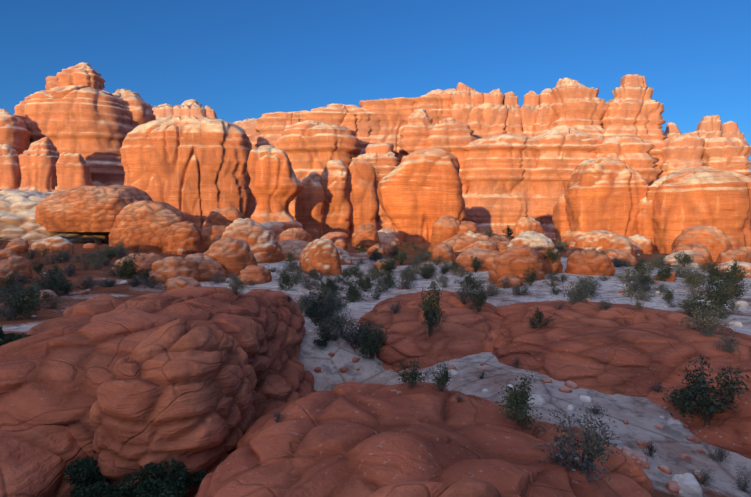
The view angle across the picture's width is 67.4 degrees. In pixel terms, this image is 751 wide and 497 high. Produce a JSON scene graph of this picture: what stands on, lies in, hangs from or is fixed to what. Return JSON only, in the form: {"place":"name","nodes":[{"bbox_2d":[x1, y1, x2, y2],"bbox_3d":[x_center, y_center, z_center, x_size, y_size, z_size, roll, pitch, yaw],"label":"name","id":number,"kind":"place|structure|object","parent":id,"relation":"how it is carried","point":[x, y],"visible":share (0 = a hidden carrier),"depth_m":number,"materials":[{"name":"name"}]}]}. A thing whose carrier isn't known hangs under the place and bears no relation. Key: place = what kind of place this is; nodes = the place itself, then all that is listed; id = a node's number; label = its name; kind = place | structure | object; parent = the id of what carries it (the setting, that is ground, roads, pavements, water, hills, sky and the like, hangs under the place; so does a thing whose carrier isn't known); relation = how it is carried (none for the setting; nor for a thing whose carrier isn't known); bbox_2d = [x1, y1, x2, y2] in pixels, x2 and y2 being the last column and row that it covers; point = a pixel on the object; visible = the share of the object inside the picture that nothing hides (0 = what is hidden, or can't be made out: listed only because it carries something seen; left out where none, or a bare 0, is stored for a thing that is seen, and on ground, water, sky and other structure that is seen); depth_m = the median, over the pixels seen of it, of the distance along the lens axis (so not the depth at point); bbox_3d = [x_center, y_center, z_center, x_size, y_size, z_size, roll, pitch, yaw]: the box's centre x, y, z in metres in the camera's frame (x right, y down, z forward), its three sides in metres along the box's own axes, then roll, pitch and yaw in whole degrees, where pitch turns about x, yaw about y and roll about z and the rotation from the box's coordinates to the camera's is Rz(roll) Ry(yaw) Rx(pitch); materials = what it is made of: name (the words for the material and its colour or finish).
{"place":"outdoors","nodes":[
{"label":"outdoors","id":0,"kind":"place"},
{"bbox_2d":[0,190,750,496],"bbox_3d":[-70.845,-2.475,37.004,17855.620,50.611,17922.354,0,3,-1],"label":"terrain","id":1,"kind":"structure","parent":0,"point":[641,415],"depth_m":15.12,"materials":[{"name":"grey sand"}]},
{"bbox_2d":[0,270,22,294],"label":"shrub","id":2,"kind":"object","parent":1,"relation":"on","point":[11,283],"visible":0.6,"depth_m":26.40,"materials":[{"name":"green plant"}]},
{"bbox_2d":[0,298,26,320],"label":"shrub","id":3,"kind":"object","parent":1,"relation":"on","point":[11,314],"visible":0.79,"depth_m":19.12,"materials":[{"name":"green plant"}]},
{"bbox_2d":[1,286,34,314],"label":"shrub","id":4,"kind":"object","parent":1,"relation":"on","point":[14,292],"visible":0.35,"depth_m":20.51,"materials":[{"name":"green plant"}]},
{"bbox_2d":[13,270,34,286],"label":"shrub","id":5,"kind":"object","parent":1,"relation":"on","point":[24,279],"visible":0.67,"depth_m":30.45,"materials":[{"name":"green plant"}]},
{"bbox_2d":[2,282,48,319],"bbox_3d":[-11.968,1.816,19.312,1.401,1.433,1.442,-2,4,-35],"label":"shrub","id":6,"kind":"object","parent":1,"relation":"on","point":[26,302],"visible":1,"depth_m":19.20,"materials":[{"name":"green plant"}]},
{"bbox_2d":[24,245,43,258],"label":"shrub","id":7,"kind":"object","parent":1,"relation":"on","point":[32,253],"visible":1,"depth_m":45.86,"materials":[{"name":"green plant"}]},
{"bbox_2d":[31,259,45,273],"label":"shrub","id":8,"kind":"object","parent":1,"relation":"on","point":[37,268],"visible":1,"depth_m":35.84,"materials":[{"name":"green plant"}]},
{"bbox_2d":[30,266,69,291],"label":"shrub","id":9,"kind":"object","parent":1,"relation":"on","point":[53,272],"visible":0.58,"depth_m":26.71,"materials":[{"name":"green plant"}]},
{"bbox_2d":[37,289,69,309],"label":"shrub","id":10,"kind":"object","parent":1,"relation":"on","point":[54,303],"visible":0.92,"depth_m":22.11,"materials":[{"name":"green plant"}]},
{"bbox_2d":[0,189,109,241],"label":"rock outcrop","id":11,"kind":"object","parent":1,"relation":"on","point":[17,213],"visible":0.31,"depth_m":65.02,"materials":[{"name":"stone"}]},
{"bbox_2d":[40,269,77,295],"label":"shrub","id":12,"kind":"object","parent":1,"relation":"on","point":[60,284],"visible":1,"depth_m":26.41,"materials":[{"name":"green plant"}]},
{"bbox_2d":[62,261,78,276],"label":"shrub","id":13,"kind":"object","parent":1,"relation":"on","point":[71,271],"visible":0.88,"depth_m":34.78,"materials":[{"name":"green plant"}]},
{"bbox_2d":[74,273,104,289],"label":"shrub","id":14,"kind":"object","parent":1,"relation":"on","point":[85,285],"visible":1,"depth_m":29.54,"materials":[{"name":"green plant"}]},
{"bbox_2d":[86,252,106,265],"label":"shrub","id":15,"kind":"object","parent":1,"relation":"on","point":[98,257],"visible":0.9,"depth_m":39.05,"materials":[{"name":"green plant"}]},
{"bbox_2d":[102,247,117,259],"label":"shrub","id":16,"kind":"object","parent":1,"relation":"on","point":[111,254],"visible":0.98,"depth_m":44.57,"materials":[{"name":"green plant"}]},
{"bbox_2d":[102,260,121,275],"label":"shrub","id":17,"kind":"object","parent":1,"relation":"on","point":[114,266],"visible":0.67,"depth_m":35.08,"materials":[{"name":"green plant"}]},
{"bbox_2d":[111,241,130,257],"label":"shrub","id":18,"kind":"object","parent":1,"relation":"on","point":[119,253],"visible":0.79,"depth_m":47.92,"materials":[{"name":"green plant"}]},
{"bbox_2d":[112,259,136,278],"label":"shrub","id":19,"kind":"object","parent":1,"relation":"on","point":[122,274],"visible":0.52,"depth_m":33.97,"materials":[{"name":"green plant"}]},
{"bbox_2d":[112,252,145,278],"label":"shrub","id":20,"kind":"object","parent":1,"relation":"on","point":[128,264],"visible":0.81,"depth_m":33.98,"materials":[{"name":"green plant"}]},
{"bbox_2d":[138,268,156,280],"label":"shrub","id":21,"kind":"object","parent":1,"relation":"on","point":[144,274],"visible":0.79,"depth_m":32.01,"materials":[{"name":"green plant"}]},
{"bbox_2d":[135,275,167,287],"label":"shrub","id":22,"kind":"object","parent":1,"relation":"on","point":[153,281],"visible":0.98,"depth_m":30.20,"materials":[{"name":"green plant"}]},
{"bbox_2d":[206,270,226,283],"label":"shrub","id":23,"kind":"object","parent":1,"relation":"on","point":[216,278],"visible":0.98,"depth_m":33.65,"materials":[{"name":"green plant"}]},
{"bbox_2d":[226,274,248,288],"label":"shrub","id":24,"kind":"object","parent":1,"relation":"on","point":[235,281],"visible":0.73,"depth_m":30.62,"materials":[{"name":"green plant"}]},
{"bbox_2d":[275,270,297,290],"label":"shrub","id":25,"kind":"object","parent":1,"relation":"on","point":[285,281],"visible":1,"depth_m":29.36,"materials":[{"name":"green plant"}]},
{"bbox_2d":[280,258,300,271],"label":"shrub","id":26,"kind":"object","parent":1,"relation":"on","point":[292,266],"visible":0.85,"depth_m":39.84,"materials":[{"name":"green plant"}]},
{"bbox_2d":[294,292,310,315],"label":"shrub","id":27,"kind":"object","parent":1,"relation":"on","point":[300,303],"visible":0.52,"depth_m":21.72,"materials":[{"name":"green plant"}]},
{"bbox_2d":[295,271,316,287],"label":"shrub","id":28,"kind":"object","parent":1,"relation":"on","point":[306,283],"visible":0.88,"depth_m":30.23,"materials":[{"name":"green plant"}]},
{"bbox_2d":[300,289,333,322],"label":"shrub","id":29,"kind":"object","parent":1,"relation":"on","point":[309,312],"visible":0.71,"depth_m":19.31,"materials":[{"name":"green plant"}]},
{"bbox_2d":[310,304,337,327],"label":"shrub","id":30,"kind":"object","parent":1,"relation":"on","point":[321,317],"visible":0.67,"depth_m":17.38,"materials":[{"name":"green plant"}]},
{"bbox_2d":[312,322,336,346],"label":"shrub","id":31,"kind":"object","parent":1,"relation":"on","point":[326,337],"visible":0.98,"depth_m":15.80,"materials":[{"name":"green plant"}]},
{"bbox_2d":[310,313,338,335],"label":"shrub","id":32,"kind":"object","parent":1,"relation":"on","point":[323,323],"visible":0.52,"depth_m":16.50,"materials":[{"name":"green plant"}]},
{"bbox_2d":[319,288,340,309],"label":"shrub","id":33,"kind":"object","parent":1,"relation":"on","point":[327,298],"visible":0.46,"depth_m":22.39,"materials":[{"name":"green plant"}]},
{"bbox_2d":[314,288,349,311],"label":"shrub","id":34,"kind":"object","parent":1,"relation":"on","point":[334,302],"visible":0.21,"depth_m":22.49,"materials":[{"name":"green plant"}]},
{"bbox_2d":[327,306,355,336],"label":"shrub","id":35,"kind":"object","parent":1,"relation":"on","point":[339,322],"visible":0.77,"depth_m":16.59,"materials":[{"name":"green plant"}]},
{"bbox_2d":[340,265,355,278],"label":"shrub","id":36,"kind":"object","parent":1,"relation":"on","point":[345,272],"visible":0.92,"depth_m":35.65,"materials":[{"name":"green plant"}]},
{"bbox_2d":[336,277,368,301],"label":"shrub","id":37,"kind":"object","parent":1,"relation":"on","point":[351,292],"visible":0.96,"depth_m":26.46,"materials":[{"name":"green plant"}]},
{"bbox_2d":[331,317,373,345],"bbox_3d":[-0.669,2.389,16.201,1.127,0.904,1.512,2,4,30],"label":"shrub","id":38,"kind":"object","parent":1,"relation":"on","point":[348,338],"visible":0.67,"depth_m":15.89,"materials":[{"name":"green plant"}]},
{"bbox_2d":[349,261,365,276],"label":"shrub","id":39,"kind":"object","parent":1,"relation":"on","point":[356,268],"visible":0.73,"depth_m":37.69,"materials":[{"name":"green plant"}]},
{"bbox_2d":[340,318,378,348],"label":"shrub","id":40,"kind":"object","parent":1,"relation":"on","point":[359,337],"visible":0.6,"depth_m":15.90,"materials":[{"name":"green plant"}]},
{"bbox_2d":[0,262,723,494],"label":"red rubble","id":41,"kind":"object","parent":1,"relation":"on","point":[640,458],"visible":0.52,"depth_m":9.96,"materials":[{"name":"stone"}]},
{"bbox_2d":[356,274,375,291],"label":"shrub","id":42,"kind":"object","parent":1,"relation":"on","point":[367,283],"visible":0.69,"depth_m":30.17,"materials":[{"name":"green plant"}]},
{"bbox_2d":[354,320,389,359],"bbox_3d":[-0.131,2.529,15.579,1.026,1.161,1.065,-1,3,-17],"label":"shrub","id":43,"kind":"object","parent":1,"relation":"on","point":[366,345],"visible":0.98,"depth_m":15.40,"materials":[{"name":"green plant"}]},
{"bbox_2d":[364,263,381,278],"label":"shrub","id":44,"kind":"object","parent":1,"relation":"on","point":[371,272],"visible":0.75,"depth_m":35.66,"materials":[{"name":"green plant"}]},
{"bbox_2d":[367,246,382,261],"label":"shrub","id":45,"kind":"object","parent":1,"relation":"on","point":[373,255],"visible":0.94,"depth_m":47.53,"materials":[{"name":"green plant"}]},
{"bbox_2d":[0,62,750,289],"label":"rock cliffs","id":46,"kind":"structure","parent":1,"relation":"on","point":[586,172],"depth_m":93.46,"materials":[{"name":"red stone"}]},
{"bbox_2d":[542,246,561,263],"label":"shrub","id":47,"kind":"object","parent":46,"relation":"on","point":[551,256],"visible":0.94,"depth_m":33.97,"materials":[{"name":"green plant"}]},
{"bbox_2d":[0,286,750,496],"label":"foreground rock","id":48,"kind":"object","parent":1,"relation":"on","point":[208,380],"visible":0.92,"depth_m":7.50,"materials":[{"name":"red stone"}]},
{"bbox_2d":[0,326,35,345],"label":"juniper","id":49,"kind":"object","parent":48,"relation":"on","point":[6,338],"visible":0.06,"depth_m":9.38,"materials":[{"name":"green plant"}]},
{"bbox_2d":[63,458,129,496],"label":"juniper","id":50,"kind":"object","parent":48,"relation":"on","point":[80,471],"visible":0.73,"depth_m":6.46,"materials":[{"name":"green plant"}]},
{"bbox_2d":[119,458,206,496],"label":"juniper","id":51,"kind":"object","parent":48,"relation":"on","point":[176,481],"visible":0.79,"depth_m":6.37,"materials":[{"name":"green plant"}]},
{"bbox_2d":[225,281,248,294],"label":"shrub","id":52,"kind":"object","parent":48,"relation":"on","point":[236,290],"visible":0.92,"depth_m":13.19,"materials":[{"name":"green plant"}]},
{"bbox_2d":[392,357,431,388],"bbox_3d":[0.517,1.794,8.068,0.590,0.483,0.388,0,3,-1],"label":"shrub","id":53,"kind":"object","parent":48,"relation":"on","point":[413,375],"visible":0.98,"depth_m":8.04,"materials":[{"name":"green plant"}]},
{"bbox_2d":[418,276,445,337],"bbox_3d":[1.552,1.608,15.375,0.799,1.784,1.216,-1,3,-18],"label":"shrub","id":54,"kind":"object","parent":48,"relation":"on","point":[433,319],"visible":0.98,"depth_m":15.27,"materials":[{"name":"green plant"}]},
{"bbox_2d":[429,359,451,392],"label":"shrub","id":55,"kind":"object","parent":48,"relation":"on","point":[442,379],"visible":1,"depth_m":8.07,"materials":[{"name":"green plant"}]},
{"bbox_2d":[451,288,478,303],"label":"shrub","id":56,"kind":"object","parent":48,"relation":"on","point":[463,299],"visible":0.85,"depth_m":18.21,"materials":[{"name":"green plant"}]},
{"bbox_2d":[466,283,488,311],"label":"shrub","id":57,"kind":"object","parent":48,"relation":"on","point":[479,301],"visible":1,"depth_m":17.57,"materials":[{"name":"green plant"}]},
{"bbox_2d":[495,371,545,431],"bbox_3d":[1.766,1.929,7.032,0.720,0.616,0.608,3,4,43],"label":"shrub","id":58,"kind":"object","parent":48,"relation":"on","point":[515,399],"visible":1,"depth_m":6.97,"materials":[{"name":"green plant"}]},
{"bbox_2d":[524,307,553,327],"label":"shrub","id":59,"kind":"object","parent":48,"relation":"on","point":[533,320],"visible":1,"depth_m":15.19,"materials":[{"name":"green plant"}]},
{"bbox_2d":[532,403,625,485],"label":"shrub","id":60,"kind":"object","parent":48,"relation":"on","point":[597,447],"visible":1,"depth_m":5.85,"materials":[{"name":"green plant"}]},
{"bbox_2d":[661,385,695,412],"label":"shrub","id":61,"kind":"object","parent":48,"relation":"on","point":[675,398],"visible":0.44,"depth_m":10.78,"materials":[{"name":"green plant"}]},
{"bbox_2d":[662,354,749,425],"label":"shrub","id":62,"kind":"object","parent":48,"relation":"on","point":[704,401],"visible":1,"depth_m":10.23,"materials":[{"name":"green plant"}]},
{"bbox_2d":[677,299,734,333],"bbox_3d":[8.617,1.790,14.477,1.343,0.840,1.137,1,3,11],"label":"shrub","id":63,"kind":"object","parent":48,"relation":"on","point":[702,323],"visible":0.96,"depth_m":14.53,"materials":[{"name":"green plant"}]},
{"bbox_2d":[697,326,718,336],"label":"shrub","id":64,"kind":"object","parent":48,"relation":"on","point":[708,333],"visible":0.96,"depth_m":13.71,"materials":[{"name":"green plant"}]},
{"bbox_2d":[712,329,745,353],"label":"shrub","id":65,"kind":"object","parent":48,"relation":"on","point":[728,343],"visible":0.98,"depth_m":12.60,"materials":[{"name":"green plant"}]},
{"bbox_2d":[372,279,389,292],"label":"shrub","id":66,"kind":"object","parent":1,"relation":"on","point":[380,284],"visible":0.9,"depth_m":30.07,"materials":[{"name":"green plant"}]},
{"bbox_2d":[378,252,396,271],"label":"shrub","id":67,"kind":"object","parent":1,"relation":"on","point":[390,264],"visible":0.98,"depth_m":39.09,"materials":[{"name":"green plant"}]},
{"bbox_2d":[381,269,397,287],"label":"shrub","id":68,"kind":"object","parent":1,"relation":"on","point":[391,282],"visible":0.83,"depth_m":31.54,"materials":[{"name":"green plant"}]},
{"bbox_2d":[31,254,748,496],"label":"pale rubble","id":69,"kind":"object","parent":1,"relation":"on","point":[688,485],"visible":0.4,"depth_m":10.76,"materials":[{"name":"white stone"}]},
{"bbox_2d":[395,250,407,264],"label":"shrub","id":70,"kind":"object","parent":1,"relation":"on","point":[401,259],"visible":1,"depth_m":44.76,"materials":[{"name":"green plant"}]},
{"bbox_2d":[419,264,435,278],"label":"shrub","id":71,"kind":"object","parent":1,"relation":"on","point":[428,274],"visible":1,"depth_m":35.86,"materials":[{"name":"green plant"}]},
{"bbox_2d":[451,263,473,276],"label":"shrub","id":72,"kind":"object","parent":1,"relation":"on","point":[462,273],"visible":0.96,"depth_m":35.98,"materials":[{"name":"green plant"}]},
{"bbox_2d":[455,271,480,289],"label":"shrub","id":73,"kind":"object","parent":1,"relation":"on","point":[467,279],"visible":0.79,"depth_m":29.14,"materials":[{"name":"green plant"}]},
{"bbox_2d":[468,256,483,271],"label":"shrub","id":74,"kind":"object","parent":1,"relation":"on","point":[476,262],"visible":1,"depth_m":37.81,"materials":[{"name":"green plant"}]},
{"bbox_2d":[261,262,698,268],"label":"white rock","id":75,"kind":"object","parent":1,"relation":"on","point":[269,265],"visible":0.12,"depth_m":41.83,"materials":[{"name":"stone"}]},
{"bbox_2d":[483,280,503,295],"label":"shrub","id":76,"kind":"object","parent":1,"relation":"on","point":[491,291],"visible":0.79,"depth_m":25.82,"materials":[{"name":"green plant"}]},
{"bbox_2d":[509,280,533,294],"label":"shrub","id":77,"kind":"object","parent":1,"relation":"on","point":[516,288],"visible":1,"depth_m":26.32,"materials":[{"name":"green plant"}]},
{"bbox_2d":[523,266,537,285],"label":"shrub","id":78,"kind":"object","parent":1,"relation":"on","point":[531,277],"visible":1,"depth_m":29.92,"materials":[{"name":"green plant"}]},
{"bbox_2d":[538,267,562,286],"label":"shrub","id":79,"kind":"object","parent":1,"relation":"on","point":[552,279],"visible":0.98,"depth_m":28.83,"materials":[{"name":"green plant"}]},
{"bbox_2d":[559,281,591,301],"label":"shrub","id":80,"kind":"object","parent":1,"relation":"on","point":[580,296],"visible":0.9,"depth_m":19.38,"materials":[{"name":"green plant"}]},
{"bbox_2d":[566,276,599,298],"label":"shrub","id":81,"kind":"object","parent":1,"relation":"on","point":[581,284],"visible":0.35,"depth_m":23.89,"materials":[{"name":"green plant"}]},
{"bbox_2d":[574,277,600,298],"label":"shrub","id":82,"kind":"object","parent":1,"relation":"on","point":[593,295],"visible":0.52,"depth_m":23.66,"materials":[{"name":"green plant"}]},
{"bbox_2d":[613,265,640,281],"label":"shrub","id":83,"kind":"object","parent":1,"relation":"on","point":[628,273],"visible":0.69,"depth_m":28.45,"materials":[{"name":"green plant"}]},
{"bbox_2d":[615,269,652,291],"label":"shrub","id":84,"kind":"object","parent":1,"relation":"on","point":[636,282],"visible":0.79,"depth_m":25.43,"materials":[{"name":"green plant"}]},
{"bbox_2d":[626,259,650,272],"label":"shrub","id":85,"kind":"object","parent":1,"relation":"on","point":[636,266],"visible":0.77,"depth_m":35.03,"materials":[{"name":"green plant"}]},
{"bbox_2d":[627,285,655,300],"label":"shrub","id":86,"kind":"object","parent":1,"relation":"on","point":[641,294],"visible":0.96,"depth_m":22.30,"materials":[{"name":"green plant"}]},
{"bbox_2d":[641,441,663,457],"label":"shrub","id":87,"kind":"object","parent":1,"relation":"on","point":[649,453],"visible":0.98,"depth_m":9.13,"materials":[{"name":"green plant"}]},
{"bbox_2d":[645,252,667,267],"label":"shrub","id":88,"kind":"object","parent":1,"relation":"on","point":[658,260],"visible":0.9,"depth_m":42.50,"materials":[{"name":"green plant"}]},
{"bbox_2d":[651,282,674,292],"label":"shrub","id":89,"kind":"object","parent":1,"relation":"on","point":[661,287],"visible":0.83,"depth_m":25.23,"materials":[{"name":"green plant"}]},
{"bbox_2d":[655,262,674,281],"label":"shrub","id":90,"kind":"object","parent":1,"relation":"on","point":[666,274],"visible":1,"depth_m":29.80,"materials":[{"name":"green plant"}]},
{"bbox_2d":[660,288,677,302],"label":"shrub","id":91,"kind":"object","parent":1,"relation":"on","point":[668,296],"visible":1,"depth_m":21.54,"materials":[{"name":"green plant"}]},
{"bbox_2d":[665,261,694,277],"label":"shrub","id":92,"kind":"object","parent":1,"relation":"on","point":[680,267],"visible":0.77,"depth_m":34.10,"materials":[{"name":"green plant"}]},
{"bbox_2d":[673,250,693,266],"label":"shrub","id":93,"kind":"object","parent":1,"relation":"on","point":[688,260],"visible":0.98,"depth_m":44.53,"materials":[{"name":"green plant"}]},
{"bbox_2d":[677,271,712,288],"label":"shrub","id":94,"kind":"object","parent":1,"relation":"on","point":[698,280],"visible":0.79,"depth_m":26.54,"materials":[{"name":"green plant"}]},
{"bbox_2d":[685,270,705,285],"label":"shrub","id":95,"kind":"object","parent":1,"relation":"on","point":[688,280],"visible":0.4,"depth_m":26.69,"materials":[{"name":"green plant"}]},
{"bbox_2d":[679,280,712,299],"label":"shrub","id":96,"kind":"object","parent":1,"relation":"on","point":[693,293],"visible":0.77,"depth_m":23.04,"materials":[{"name":"green plant"}]},
{"bbox_2d":[691,463,714,487],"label":"shrub","id":97,"kind":"object","parent":1,"relation":"on","point":[705,478],"visible":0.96,"depth_m":8.44,"materials":[{"name":"green plant"}]},
{"bbox_2d":[684,272,739,314],"bbox_3d":[11.670,1.651,19.372,1.471,1.436,1.579,0,3,-8],"label":"shrub","id":98,"kind":"object","parent":1,"relation":"on","point":[721,301],"visible":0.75,"depth_m":19.19,"materials":[{"name":"green plant"}]},
{"bbox_2d":[701,262,724,280],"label":"shrub","id":99,"kind":"object","parent":1,"relation":"on","point":[711,273],"visible":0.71,"depth_m":33.10,"materials":[{"name":"green plant"}]},
{"bbox_2d":[708,446,730,462],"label":"shrub","id":100,"kind":"object","parent":1,"relation":"on","point":[720,453],"visible":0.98,"depth_m":9.39,"materials":[{"name":"green plant"}]},
{"bbox_2d":[712,281,739,299],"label":"shrub","id":101,"kind":"object","parent":1,"relation":"on","point":[729,290],"visible":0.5,"depth_m":22.87,"materials":[{"name":"green plant"}]},
{"bbox_2d":[706,265,749,298],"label":"shrub","id":102,"kind":"object","parent":1,"relation":"on","point":[728,276],"visible":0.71,"depth_m":23.31,"materials":[{"name":"green plant"}]},
{"bbox_2d":[718,257,748,282],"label":"shrub","id":103,"kind":"object","parent":1,"relation":"on","point":[740,269],"visible":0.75,"depth_m":32.04,"materials":[{"name":"green plant"}]},
{"bbox_2d":[729,466,750,492],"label":"shrub","id":104,"kind":"object","parent":1,"relation":"on","point":[744,487],"visible":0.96,"depth_m":8.43,"materials":[{"name":"green plant"}]},
{"bbox_2d":[0,0,750,170],"label":"sky","id":105,"kind":"structure","parent":0,"point":[242,60],"materials":[{"name":"blue"}]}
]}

